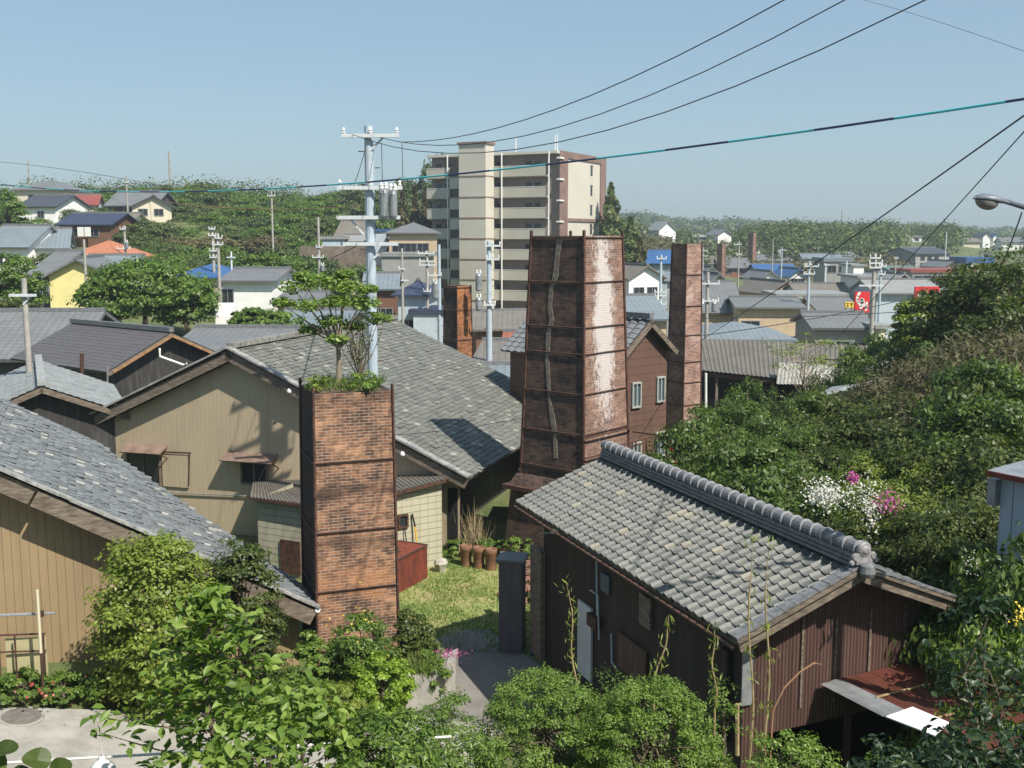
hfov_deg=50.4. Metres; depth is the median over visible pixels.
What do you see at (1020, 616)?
yellow blossom
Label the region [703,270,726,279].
house
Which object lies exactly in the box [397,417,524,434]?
overhead cable
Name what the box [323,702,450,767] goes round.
shrub
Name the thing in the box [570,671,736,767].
shrub
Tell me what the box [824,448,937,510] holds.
bank shrub
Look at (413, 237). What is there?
house
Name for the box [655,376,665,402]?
window
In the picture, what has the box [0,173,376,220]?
distant trees
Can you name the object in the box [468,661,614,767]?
shrub
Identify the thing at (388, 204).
utility pole
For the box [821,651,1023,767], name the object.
rusty lean to
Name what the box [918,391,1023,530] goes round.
bank shrub
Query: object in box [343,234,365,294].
house
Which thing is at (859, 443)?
bank shrub
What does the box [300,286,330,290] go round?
hill tree
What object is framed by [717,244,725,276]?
brick chimney
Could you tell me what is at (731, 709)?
shrub
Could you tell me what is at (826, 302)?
house
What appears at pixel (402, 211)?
conifer tree
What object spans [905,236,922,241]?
house
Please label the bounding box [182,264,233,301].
house
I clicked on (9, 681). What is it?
shrub
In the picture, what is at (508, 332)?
house
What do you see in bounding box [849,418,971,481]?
bank shrub
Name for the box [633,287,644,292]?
window
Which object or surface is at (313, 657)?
shrub
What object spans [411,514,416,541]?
shovel
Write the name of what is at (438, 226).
door
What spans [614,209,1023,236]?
woods
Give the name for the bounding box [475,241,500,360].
utility pole
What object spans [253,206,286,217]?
hill tree
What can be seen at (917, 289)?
shop sign
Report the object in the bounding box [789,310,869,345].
house
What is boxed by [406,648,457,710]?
retaining wall
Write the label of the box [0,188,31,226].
broadleaf tree
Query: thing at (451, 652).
pink flowers
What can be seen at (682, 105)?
overhead cable
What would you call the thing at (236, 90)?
sky
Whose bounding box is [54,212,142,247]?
house
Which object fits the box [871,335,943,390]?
bank shrub
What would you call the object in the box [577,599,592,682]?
white door
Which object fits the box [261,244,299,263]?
hill tree
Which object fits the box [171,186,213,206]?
hill tree
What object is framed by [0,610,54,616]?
grey rail
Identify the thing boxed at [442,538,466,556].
shrub
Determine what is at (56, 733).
road
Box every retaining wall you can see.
[300,246,365,284]
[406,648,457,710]
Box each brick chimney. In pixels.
[298,374,400,665]
[443,284,472,357]
[519,230,629,478]
[666,243,701,440]
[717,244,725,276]
[747,233,756,261]
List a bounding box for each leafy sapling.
[200,708,331,767]
[241,682,368,767]
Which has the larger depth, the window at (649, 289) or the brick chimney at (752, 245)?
the brick chimney at (752, 245)
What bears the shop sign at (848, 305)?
on the ground at (496, 507)
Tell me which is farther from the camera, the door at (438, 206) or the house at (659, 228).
the house at (659, 228)
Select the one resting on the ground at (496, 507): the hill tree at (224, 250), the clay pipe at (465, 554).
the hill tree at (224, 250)
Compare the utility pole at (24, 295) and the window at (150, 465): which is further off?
the utility pole at (24, 295)
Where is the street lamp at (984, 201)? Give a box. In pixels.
[972,193,1023,209]
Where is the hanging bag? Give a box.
[90,747,115,767]
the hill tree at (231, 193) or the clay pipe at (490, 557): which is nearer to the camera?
the clay pipe at (490, 557)
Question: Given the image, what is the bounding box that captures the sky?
[0,0,1023,229]
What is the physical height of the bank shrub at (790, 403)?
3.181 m
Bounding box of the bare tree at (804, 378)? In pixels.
[757,332,852,394]
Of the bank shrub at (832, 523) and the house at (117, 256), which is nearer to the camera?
the bank shrub at (832, 523)
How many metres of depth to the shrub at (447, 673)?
23.50 m
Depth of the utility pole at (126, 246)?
106.92 m
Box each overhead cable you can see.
[0,98,1023,192]
[4,162,165,186]
[169,202,364,209]
[323,240,365,259]
[337,148,365,203]
[349,0,925,153]
[379,0,844,145]
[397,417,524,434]
[402,152,404,202]
[408,0,783,141]
[688,115,1023,348]
[702,296,918,335]
[703,312,894,318]
[825,131,1023,350]
[865,0,1022,50]
[985,212,1021,287]
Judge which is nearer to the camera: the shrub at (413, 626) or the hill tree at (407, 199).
the shrub at (413, 626)
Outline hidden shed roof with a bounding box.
[823,379,881,452]
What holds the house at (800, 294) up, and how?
on the ground at (496, 507)
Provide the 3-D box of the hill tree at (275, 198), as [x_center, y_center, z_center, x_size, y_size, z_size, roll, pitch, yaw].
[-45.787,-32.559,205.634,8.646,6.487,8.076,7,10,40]
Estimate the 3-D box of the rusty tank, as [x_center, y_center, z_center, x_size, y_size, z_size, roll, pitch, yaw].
[-3.431,5.295,31.461,1.150,1.070,2.050,4,9,26]
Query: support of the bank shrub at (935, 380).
on the ground at (496, 507)
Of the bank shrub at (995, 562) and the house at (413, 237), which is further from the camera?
the house at (413, 237)
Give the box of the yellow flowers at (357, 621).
[326,576,378,642]
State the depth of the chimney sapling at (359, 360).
25.77 m
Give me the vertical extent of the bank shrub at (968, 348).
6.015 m
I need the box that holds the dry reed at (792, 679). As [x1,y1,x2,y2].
[769,662,821,761]
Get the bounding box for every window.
[37,211,44,217]
[38,285,49,296]
[73,229,78,236]
[88,229,98,236]
[123,207,131,211]
[125,453,161,486]
[138,209,147,215]
[154,209,163,215]
[221,289,233,302]
[240,463,268,484]
[378,308,392,314]
[392,243,404,251]
[397,513,408,528]
[400,320,412,326]
[405,243,417,251]
[416,243,428,251]
[631,382,641,408]
[631,441,641,452]
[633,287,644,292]
[647,287,657,296]
[654,431,664,455]
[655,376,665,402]
[742,321,759,325]
[797,278,804,281]
[827,265,836,272]
[836,341,853,344]
[849,342,865,345]
[920,255,924,260]
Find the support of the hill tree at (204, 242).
on the ground at (496, 507)
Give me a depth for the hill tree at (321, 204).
186.96 m
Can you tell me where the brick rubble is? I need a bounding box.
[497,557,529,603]
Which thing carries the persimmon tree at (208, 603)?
on the ground at (496, 507)
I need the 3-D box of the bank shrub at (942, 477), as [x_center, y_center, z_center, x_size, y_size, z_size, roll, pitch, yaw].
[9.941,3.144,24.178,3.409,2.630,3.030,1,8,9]
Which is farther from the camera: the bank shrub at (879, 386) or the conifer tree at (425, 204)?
the conifer tree at (425, 204)
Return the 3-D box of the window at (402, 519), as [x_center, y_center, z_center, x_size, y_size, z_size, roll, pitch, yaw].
[-3.248,4.093,32.453,0.340,0.420,0.070,-5,9,-33]
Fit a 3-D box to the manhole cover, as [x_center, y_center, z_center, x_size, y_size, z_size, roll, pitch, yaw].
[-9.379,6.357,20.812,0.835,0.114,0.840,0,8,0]
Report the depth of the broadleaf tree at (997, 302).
36.00 m
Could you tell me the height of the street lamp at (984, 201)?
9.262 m
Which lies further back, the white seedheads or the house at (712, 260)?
the house at (712, 260)
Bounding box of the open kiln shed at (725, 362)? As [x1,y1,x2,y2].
[701,338,901,413]
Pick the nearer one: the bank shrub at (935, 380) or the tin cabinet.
the tin cabinet
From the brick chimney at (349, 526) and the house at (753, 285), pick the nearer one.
the brick chimney at (349, 526)
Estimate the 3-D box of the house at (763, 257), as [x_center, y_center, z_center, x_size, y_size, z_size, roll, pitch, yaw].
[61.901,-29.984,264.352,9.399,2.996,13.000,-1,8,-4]
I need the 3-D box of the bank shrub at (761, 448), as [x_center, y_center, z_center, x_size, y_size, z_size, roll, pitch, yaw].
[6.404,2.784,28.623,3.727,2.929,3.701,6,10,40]
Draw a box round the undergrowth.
[699,461,996,765]
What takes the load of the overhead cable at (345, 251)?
attached to the utility pole at (388, 204)
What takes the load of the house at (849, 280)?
on the ground at (496, 507)
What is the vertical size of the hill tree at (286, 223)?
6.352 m
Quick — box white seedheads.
[959,549,977,590]
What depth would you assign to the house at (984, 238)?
426.62 m
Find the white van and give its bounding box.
[215,303,235,323]
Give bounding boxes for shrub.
[0,665,48,704]
[34,669,85,705]
[73,666,126,703]
[82,528,231,720]
[121,670,154,706]
[202,535,293,707]
[255,664,331,731]
[289,630,345,698]
[312,679,381,738]
[323,609,401,695]
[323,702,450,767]
[349,650,419,717]
[388,608,442,676]
[401,687,510,767]
[408,648,452,694]
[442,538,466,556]
[468,535,502,553]
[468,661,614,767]
[496,538,508,552]
[503,535,533,560]
[565,662,646,767]
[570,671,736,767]
[645,402,746,469]
[658,421,730,477]
[672,396,778,466]
[679,460,741,492]
[686,433,790,485]
[692,437,826,502]
[699,457,828,519]
[701,380,771,440]
[702,413,824,476]
[702,677,748,767]
[728,373,777,432]
[741,728,842,767]
[742,477,800,513]
[749,425,852,489]
[749,455,849,489]
[754,390,812,435]
[756,467,822,514]
[760,412,867,480]
[763,382,870,439]
[775,386,842,446]
[781,478,878,545]
[782,496,860,531]
[783,438,891,491]
[794,502,885,562]
[799,387,907,438]
[802,405,899,480]
[807,339,877,416]
[809,437,892,497]
[819,491,889,564]
[821,401,911,448]
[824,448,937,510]
[825,364,944,438]
[827,373,918,437]
[828,474,917,511]
[830,369,886,394]
[830,502,924,569]
[832,328,894,389]
[834,446,916,497]
[841,492,962,567]
[843,464,972,544]
[844,339,911,391]
[845,751,914,767]
[846,733,920,767]
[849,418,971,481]
[852,349,1005,405]
[858,387,967,455]
[862,376,1000,455]
[862,438,1006,507]
[863,333,1023,410]
[863,483,986,570]
[868,502,998,582]
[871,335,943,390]
[871,359,1006,448]
[882,392,1021,494]
[888,539,1023,767]
[894,462,998,550]
[896,613,1023,762]
[897,317,1023,412]
[897,431,1023,535]
[898,719,1023,767]
[899,541,1023,767]
[900,524,997,624]
[901,488,999,574]
[905,349,1023,450]
[910,520,1023,766]
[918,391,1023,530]
[928,749,993,767]
[931,421,1023,522]
[932,323,1023,436]
[942,361,1023,463]
[990,724,1023,767]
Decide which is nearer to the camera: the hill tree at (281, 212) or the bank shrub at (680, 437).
the bank shrub at (680, 437)
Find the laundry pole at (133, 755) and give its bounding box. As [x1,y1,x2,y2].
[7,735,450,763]
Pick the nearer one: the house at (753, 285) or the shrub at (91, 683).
the shrub at (91, 683)
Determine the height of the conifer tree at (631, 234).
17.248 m
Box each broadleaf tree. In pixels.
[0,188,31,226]
[0,251,53,307]
[0,298,37,307]
[22,216,52,223]
[66,254,225,324]
[72,278,132,319]
[156,278,218,333]
[226,307,266,323]
[247,308,307,328]
[883,295,950,359]
[898,264,1014,373]
[901,314,952,391]
[925,262,1023,336]
[941,245,1023,352]
[945,292,1023,377]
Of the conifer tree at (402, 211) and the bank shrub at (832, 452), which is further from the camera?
the conifer tree at (402, 211)
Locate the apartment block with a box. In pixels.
[426,133,605,308]
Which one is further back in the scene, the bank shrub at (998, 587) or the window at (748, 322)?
the window at (748, 322)
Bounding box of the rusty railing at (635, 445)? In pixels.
[585,424,667,458]
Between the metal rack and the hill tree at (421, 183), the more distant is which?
the hill tree at (421, 183)
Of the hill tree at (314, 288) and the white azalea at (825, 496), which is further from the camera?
the hill tree at (314, 288)
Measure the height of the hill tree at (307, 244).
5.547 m
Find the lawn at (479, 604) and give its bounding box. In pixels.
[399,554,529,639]
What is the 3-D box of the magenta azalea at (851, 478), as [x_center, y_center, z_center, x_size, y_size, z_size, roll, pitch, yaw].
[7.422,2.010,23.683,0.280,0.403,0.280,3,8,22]
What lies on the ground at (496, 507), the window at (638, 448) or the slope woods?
the slope woods
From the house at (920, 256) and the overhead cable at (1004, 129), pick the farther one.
the house at (920, 256)
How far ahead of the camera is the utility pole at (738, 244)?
148.95 m
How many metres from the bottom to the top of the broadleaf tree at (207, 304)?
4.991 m
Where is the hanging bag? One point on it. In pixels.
(101, 762)
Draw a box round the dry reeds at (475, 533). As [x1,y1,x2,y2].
[453,506,502,554]
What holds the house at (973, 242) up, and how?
on the ground at (496, 507)
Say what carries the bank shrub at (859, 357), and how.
on the ground at (496, 507)
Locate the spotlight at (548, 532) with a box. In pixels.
[539,528,557,533]
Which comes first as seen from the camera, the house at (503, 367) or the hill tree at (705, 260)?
the house at (503, 367)
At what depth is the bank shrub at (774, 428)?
30.12 m
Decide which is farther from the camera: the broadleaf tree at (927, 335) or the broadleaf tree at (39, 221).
the broadleaf tree at (39, 221)
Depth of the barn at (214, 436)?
36.99 m
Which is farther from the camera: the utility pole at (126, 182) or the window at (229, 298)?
the utility pole at (126, 182)
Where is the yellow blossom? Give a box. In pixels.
[1008,601,1023,625]
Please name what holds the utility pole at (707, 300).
on the ground at (496, 507)
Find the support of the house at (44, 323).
on the ground at (496, 507)
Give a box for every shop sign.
[844,302,853,309]
[854,292,869,315]
[914,287,939,337]
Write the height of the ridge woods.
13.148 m
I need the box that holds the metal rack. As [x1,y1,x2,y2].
[0,633,48,691]
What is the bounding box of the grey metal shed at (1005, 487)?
[986,460,1023,637]
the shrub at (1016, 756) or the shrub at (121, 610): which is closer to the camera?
the shrub at (1016, 756)
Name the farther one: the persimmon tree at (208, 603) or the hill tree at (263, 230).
the hill tree at (263, 230)
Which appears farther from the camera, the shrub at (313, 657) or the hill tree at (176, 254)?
the hill tree at (176, 254)
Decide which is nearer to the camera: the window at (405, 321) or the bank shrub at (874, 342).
the bank shrub at (874, 342)
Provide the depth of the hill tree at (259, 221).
152.13 m
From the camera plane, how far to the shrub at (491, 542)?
34.33 m
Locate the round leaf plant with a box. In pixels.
[0,739,72,767]
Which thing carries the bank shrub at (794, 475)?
on the ground at (496, 507)
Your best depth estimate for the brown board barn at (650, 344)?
41.80 m
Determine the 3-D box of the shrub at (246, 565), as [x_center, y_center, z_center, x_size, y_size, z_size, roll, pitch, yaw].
[-5.535,5.080,22.241,2.086,4.134,1.963,0,8,0]
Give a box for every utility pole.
[9,278,36,372]
[27,161,29,183]
[83,239,86,280]
[117,225,130,252]
[123,176,128,211]
[167,151,171,186]
[208,227,216,272]
[212,233,222,302]
[226,252,234,269]
[267,191,274,250]
[312,217,324,289]
[336,126,402,376]
[399,248,408,322]
[418,251,436,307]
[428,244,442,343]
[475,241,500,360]
[654,255,666,304]
[702,247,703,269]
[702,272,719,338]
[734,241,741,288]
[772,239,773,271]
[778,247,785,277]
[803,261,818,309]
[824,263,825,281]
[859,253,883,345]
[877,261,886,321]
[894,256,897,277]
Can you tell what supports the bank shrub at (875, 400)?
on the ground at (496, 507)
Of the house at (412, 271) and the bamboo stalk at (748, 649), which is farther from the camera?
the house at (412, 271)
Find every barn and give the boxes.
[0,397,320,666]
[90,315,521,554]
[500,311,678,458]
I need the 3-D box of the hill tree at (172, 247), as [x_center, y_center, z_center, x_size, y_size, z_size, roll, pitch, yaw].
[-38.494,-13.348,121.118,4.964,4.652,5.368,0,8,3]
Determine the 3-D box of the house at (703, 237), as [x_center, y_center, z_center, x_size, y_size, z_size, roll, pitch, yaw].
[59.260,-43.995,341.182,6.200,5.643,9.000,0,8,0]
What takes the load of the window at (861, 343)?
in the house at (831, 328)
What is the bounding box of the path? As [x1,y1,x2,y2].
[406,628,572,734]
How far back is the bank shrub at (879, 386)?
32.99 m
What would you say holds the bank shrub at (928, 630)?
on the ground at (496, 507)
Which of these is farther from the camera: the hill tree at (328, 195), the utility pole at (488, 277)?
the hill tree at (328, 195)
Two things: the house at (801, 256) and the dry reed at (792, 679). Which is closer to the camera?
the dry reed at (792, 679)
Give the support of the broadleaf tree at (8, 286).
on the ground at (496, 507)
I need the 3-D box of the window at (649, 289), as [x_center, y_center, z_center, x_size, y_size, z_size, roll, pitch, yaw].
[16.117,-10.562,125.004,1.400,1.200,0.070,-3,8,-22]
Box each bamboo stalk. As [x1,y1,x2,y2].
[553,574,581,755]
[644,615,674,727]
[707,622,723,735]
[743,529,758,767]
[755,536,780,764]
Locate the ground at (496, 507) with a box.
[0,211,1023,767]
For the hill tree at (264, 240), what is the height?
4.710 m
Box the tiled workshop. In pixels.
[514,440,968,767]
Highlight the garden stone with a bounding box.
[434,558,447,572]
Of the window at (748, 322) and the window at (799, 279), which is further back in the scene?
the window at (799, 279)
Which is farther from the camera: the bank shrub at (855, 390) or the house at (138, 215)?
the house at (138, 215)
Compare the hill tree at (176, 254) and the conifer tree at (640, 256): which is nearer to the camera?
the hill tree at (176, 254)
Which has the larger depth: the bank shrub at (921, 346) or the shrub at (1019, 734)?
the bank shrub at (921, 346)
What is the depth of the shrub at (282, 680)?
22.13 m
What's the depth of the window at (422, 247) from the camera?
133.81 m
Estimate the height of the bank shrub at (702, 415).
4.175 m
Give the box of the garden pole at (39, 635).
[35,590,44,702]
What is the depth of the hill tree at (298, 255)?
125.70 m
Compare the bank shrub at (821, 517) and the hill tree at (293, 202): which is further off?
the hill tree at (293, 202)
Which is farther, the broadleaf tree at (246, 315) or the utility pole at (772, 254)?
the utility pole at (772, 254)
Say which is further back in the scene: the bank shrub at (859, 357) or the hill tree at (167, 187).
the hill tree at (167, 187)
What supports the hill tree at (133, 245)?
on the ground at (496, 507)
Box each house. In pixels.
[0,223,74,273]
[0,308,119,375]
[0,354,130,453]
[9,179,93,215]
[10,318,215,399]
[17,194,93,225]
[24,249,82,307]
[34,227,75,255]
[41,254,132,307]
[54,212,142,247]
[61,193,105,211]
[86,238,154,257]
[88,253,152,289]
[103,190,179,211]
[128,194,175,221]
[128,212,149,223]
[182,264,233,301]
[183,324,300,352]
[216,266,299,311]
[275,307,366,326]
[278,290,335,311]
[320,236,349,245]
[334,219,378,235]
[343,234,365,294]
[362,271,400,319]
[375,229,392,270]
[378,252,436,289]
[384,221,440,304]
[391,278,442,327]
[408,305,442,342]
[472,308,525,355]
[473,337,509,361]
[480,360,509,378]
[502,329,516,336]
[625,262,667,299]
[626,293,668,334]
[645,249,670,308]
[648,221,677,241]
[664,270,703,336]
[690,235,706,243]
[702,280,738,324]
[702,319,797,341]
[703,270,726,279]
[704,255,716,267]
[704,265,724,277]
[706,229,732,245]
[714,257,749,278]
[725,295,806,342]
[737,277,787,294]
[739,268,781,283]
[744,263,794,272]
[746,254,792,262]
[761,290,852,309]
[773,266,807,281]
[783,282,851,299]
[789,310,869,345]
[795,253,830,276]
[801,295,864,312]
[812,257,853,281]
[823,252,861,260]
[837,274,878,290]
[839,263,866,273]
[848,278,941,337]
[862,321,892,343]
[863,270,910,277]
[876,265,915,270]
[882,247,952,267]
[890,268,975,289]
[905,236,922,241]
[919,259,957,267]
[949,257,994,275]
[956,238,981,247]
[972,232,991,247]
[989,233,998,246]
[994,237,1023,249]
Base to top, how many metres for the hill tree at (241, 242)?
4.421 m
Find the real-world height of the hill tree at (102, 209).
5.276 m
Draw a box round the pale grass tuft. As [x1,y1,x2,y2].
[400,645,453,678]
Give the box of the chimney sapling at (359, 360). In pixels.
[337,312,384,381]
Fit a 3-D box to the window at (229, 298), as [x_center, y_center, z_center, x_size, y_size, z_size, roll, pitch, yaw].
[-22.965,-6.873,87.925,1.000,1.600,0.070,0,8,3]
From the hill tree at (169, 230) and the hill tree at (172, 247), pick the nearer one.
the hill tree at (172, 247)
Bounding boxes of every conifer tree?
[395,190,408,227]
[409,186,422,225]
[420,186,431,227]
[597,181,626,245]
[624,215,643,262]
[631,235,649,265]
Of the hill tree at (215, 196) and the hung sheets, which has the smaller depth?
the hung sheets
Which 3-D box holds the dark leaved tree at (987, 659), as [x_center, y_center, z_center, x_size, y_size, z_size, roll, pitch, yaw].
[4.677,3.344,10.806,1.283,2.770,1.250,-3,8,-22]
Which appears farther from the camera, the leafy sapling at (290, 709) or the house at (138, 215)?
the house at (138, 215)
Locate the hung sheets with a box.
[77,227,90,235]
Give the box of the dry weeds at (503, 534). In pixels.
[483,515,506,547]
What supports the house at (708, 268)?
on the ground at (496, 507)
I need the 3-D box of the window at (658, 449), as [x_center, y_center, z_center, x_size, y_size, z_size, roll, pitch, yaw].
[5.777,2.348,42.498,0.544,0.990,0.100,-7,10,-42]
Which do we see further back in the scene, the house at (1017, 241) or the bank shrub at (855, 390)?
the house at (1017, 241)
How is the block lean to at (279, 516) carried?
on the ground at (496, 507)
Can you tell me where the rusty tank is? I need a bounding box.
[398,540,427,592]
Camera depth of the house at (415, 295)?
90.05 m
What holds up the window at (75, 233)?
in the house at (104, 226)
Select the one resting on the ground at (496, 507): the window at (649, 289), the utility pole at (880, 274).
the utility pole at (880, 274)
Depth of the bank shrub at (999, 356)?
30.55 m
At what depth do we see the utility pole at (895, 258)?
139.15 m
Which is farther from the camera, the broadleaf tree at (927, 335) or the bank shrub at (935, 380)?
the broadleaf tree at (927, 335)
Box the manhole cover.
[0,706,44,726]
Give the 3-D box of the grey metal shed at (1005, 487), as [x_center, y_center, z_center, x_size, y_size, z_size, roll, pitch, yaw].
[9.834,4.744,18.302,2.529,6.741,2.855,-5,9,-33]
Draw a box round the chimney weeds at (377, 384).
[303,372,387,390]
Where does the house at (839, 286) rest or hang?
on the ground at (496, 507)
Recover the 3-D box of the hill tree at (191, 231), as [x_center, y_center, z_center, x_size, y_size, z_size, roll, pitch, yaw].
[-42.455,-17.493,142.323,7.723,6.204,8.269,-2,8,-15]
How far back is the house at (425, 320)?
88.14 m
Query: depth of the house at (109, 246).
108.91 m
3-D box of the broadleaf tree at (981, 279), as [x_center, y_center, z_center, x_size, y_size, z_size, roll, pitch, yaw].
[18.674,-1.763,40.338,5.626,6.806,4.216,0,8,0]
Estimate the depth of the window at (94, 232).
130.65 m
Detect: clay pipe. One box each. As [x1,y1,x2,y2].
[460,543,471,566]
[472,545,484,568]
[485,547,496,570]
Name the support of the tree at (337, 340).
on the brick chimney at (349, 526)
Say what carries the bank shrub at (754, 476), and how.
on the ground at (496, 507)
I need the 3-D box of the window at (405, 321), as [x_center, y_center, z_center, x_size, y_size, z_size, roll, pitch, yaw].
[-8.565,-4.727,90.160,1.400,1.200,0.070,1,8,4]
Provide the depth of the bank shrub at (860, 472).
28.11 m
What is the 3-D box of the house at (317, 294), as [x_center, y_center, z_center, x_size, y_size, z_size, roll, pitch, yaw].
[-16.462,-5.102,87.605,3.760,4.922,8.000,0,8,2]
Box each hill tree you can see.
[0,200,14,216]
[0,210,21,223]
[15,253,49,277]
[52,208,81,224]
[83,186,113,193]
[85,206,116,211]
[99,192,114,207]
[104,185,134,194]
[107,229,142,245]
[121,223,162,242]
[121,240,142,249]
[125,186,149,189]
[130,236,169,252]
[132,218,163,236]
[136,222,188,241]
[142,242,202,262]
[146,243,186,257]
[148,254,179,283]
[149,251,205,279]
[152,184,175,192]
[153,237,191,246]
[164,226,205,237]
[166,211,183,221]
[166,260,205,283]
[169,186,193,198]
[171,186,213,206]
[171,212,198,221]
[173,202,201,218]
[177,181,228,209]
[177,253,222,264]
[179,247,215,257]
[185,213,239,226]
[186,234,245,251]
[187,189,244,216]
[189,204,217,216]
[193,222,225,230]
[202,244,247,259]
[207,226,247,240]
[207,255,229,263]
[208,208,247,221]
[216,258,257,267]
[217,216,250,226]
[220,189,243,202]
[221,192,275,216]
[226,198,261,213]
[227,203,276,222]
[229,238,265,255]
[229,250,304,282]
[235,227,288,249]
[237,215,281,232]
[238,224,310,249]
[243,234,287,253]
[252,194,286,203]
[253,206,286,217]
[256,199,283,215]
[257,215,299,231]
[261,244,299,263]
[263,255,324,286]
[268,213,327,233]
[273,199,324,216]
[277,194,312,202]
[278,202,323,222]
[285,225,316,248]
[290,254,339,291]
[293,215,336,240]
[293,254,327,266]
[295,238,322,250]
[300,194,334,212]
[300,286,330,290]
[304,199,351,216]
[318,191,354,209]
[324,258,352,283]
[325,214,349,231]
[326,190,379,215]
[331,264,382,307]
[335,183,377,208]
[346,295,365,312]
[361,201,398,228]
[386,190,432,228]
[389,177,421,215]
[407,151,444,217]
[702,252,710,262]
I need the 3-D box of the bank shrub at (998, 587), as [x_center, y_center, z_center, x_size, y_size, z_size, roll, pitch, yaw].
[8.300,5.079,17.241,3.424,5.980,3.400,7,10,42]
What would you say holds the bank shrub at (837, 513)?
on the ground at (496, 507)
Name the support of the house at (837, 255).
on the ground at (496, 507)
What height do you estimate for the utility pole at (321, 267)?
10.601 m
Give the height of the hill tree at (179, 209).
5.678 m
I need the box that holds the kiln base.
[502,473,556,556]
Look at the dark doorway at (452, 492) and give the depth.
34.38 m
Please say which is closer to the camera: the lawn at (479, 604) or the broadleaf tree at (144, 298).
the lawn at (479, 604)
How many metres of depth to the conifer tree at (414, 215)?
169.52 m
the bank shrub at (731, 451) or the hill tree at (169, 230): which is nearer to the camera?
the bank shrub at (731, 451)
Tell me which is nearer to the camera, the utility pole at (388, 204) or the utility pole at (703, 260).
the utility pole at (388, 204)
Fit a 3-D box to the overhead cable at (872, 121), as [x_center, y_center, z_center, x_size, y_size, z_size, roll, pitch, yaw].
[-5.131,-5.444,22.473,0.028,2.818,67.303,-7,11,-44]
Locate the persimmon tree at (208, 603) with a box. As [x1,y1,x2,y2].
[80,583,326,767]
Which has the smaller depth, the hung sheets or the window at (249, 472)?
the window at (249, 472)
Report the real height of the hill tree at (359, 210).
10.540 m
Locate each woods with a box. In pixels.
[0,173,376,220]
[607,212,1023,260]
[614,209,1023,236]
[614,228,1023,280]
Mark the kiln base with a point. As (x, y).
(522, 526)
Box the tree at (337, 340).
[269,269,393,382]
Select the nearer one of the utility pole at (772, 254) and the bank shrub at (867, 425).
the bank shrub at (867, 425)
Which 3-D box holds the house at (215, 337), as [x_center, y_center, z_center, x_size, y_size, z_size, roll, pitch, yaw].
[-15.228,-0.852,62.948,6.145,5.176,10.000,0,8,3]
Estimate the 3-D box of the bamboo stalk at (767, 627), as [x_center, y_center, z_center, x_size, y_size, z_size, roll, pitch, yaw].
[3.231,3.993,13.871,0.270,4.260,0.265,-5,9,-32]
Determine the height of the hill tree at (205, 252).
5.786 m
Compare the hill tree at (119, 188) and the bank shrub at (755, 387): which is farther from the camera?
the hill tree at (119, 188)
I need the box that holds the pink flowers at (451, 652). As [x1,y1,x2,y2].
[435,648,472,658]
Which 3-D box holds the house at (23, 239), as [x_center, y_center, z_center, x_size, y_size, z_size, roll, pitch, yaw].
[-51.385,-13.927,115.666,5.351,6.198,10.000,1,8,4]
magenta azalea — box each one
[847,467,859,485]
[870,487,904,516]
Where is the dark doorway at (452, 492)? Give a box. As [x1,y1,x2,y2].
[448,488,457,554]
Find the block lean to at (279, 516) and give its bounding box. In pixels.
[249,474,446,578]
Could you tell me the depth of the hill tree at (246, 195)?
197.68 m
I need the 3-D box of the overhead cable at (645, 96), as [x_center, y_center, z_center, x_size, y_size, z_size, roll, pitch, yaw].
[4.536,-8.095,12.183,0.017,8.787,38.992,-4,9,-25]
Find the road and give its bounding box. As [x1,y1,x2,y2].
[0,707,492,767]
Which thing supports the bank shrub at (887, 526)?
on the ground at (496, 507)
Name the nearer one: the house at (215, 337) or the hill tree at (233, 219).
the house at (215, 337)
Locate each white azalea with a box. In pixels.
[800,476,857,514]
[827,470,888,521]
[862,483,882,543]
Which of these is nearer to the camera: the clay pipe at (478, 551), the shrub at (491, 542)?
the clay pipe at (478, 551)
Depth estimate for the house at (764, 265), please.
215.78 m
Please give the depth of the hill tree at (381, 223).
183.17 m
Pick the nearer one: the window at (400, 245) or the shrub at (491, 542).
the shrub at (491, 542)
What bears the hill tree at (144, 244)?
on the ground at (496, 507)
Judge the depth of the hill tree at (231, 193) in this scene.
204.64 m
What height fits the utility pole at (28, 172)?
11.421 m
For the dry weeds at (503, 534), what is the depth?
35.16 m
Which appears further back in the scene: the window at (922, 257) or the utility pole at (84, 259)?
the window at (922, 257)
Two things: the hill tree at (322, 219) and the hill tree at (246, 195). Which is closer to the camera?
the hill tree at (322, 219)
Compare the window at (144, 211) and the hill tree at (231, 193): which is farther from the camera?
the hill tree at (231, 193)
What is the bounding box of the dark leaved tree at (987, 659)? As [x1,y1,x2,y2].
[910,593,1023,766]
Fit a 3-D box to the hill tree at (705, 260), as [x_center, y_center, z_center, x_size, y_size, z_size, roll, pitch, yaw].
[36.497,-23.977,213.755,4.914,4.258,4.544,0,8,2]
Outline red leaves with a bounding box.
[14,675,86,704]
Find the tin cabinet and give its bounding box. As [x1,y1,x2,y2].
[495,551,532,655]
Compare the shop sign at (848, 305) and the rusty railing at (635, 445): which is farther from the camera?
the shop sign at (848, 305)
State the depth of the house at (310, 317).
73.13 m
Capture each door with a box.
[280,539,300,574]
[436,204,441,208]
[436,224,441,228]
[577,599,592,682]
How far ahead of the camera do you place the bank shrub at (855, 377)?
43.67 m

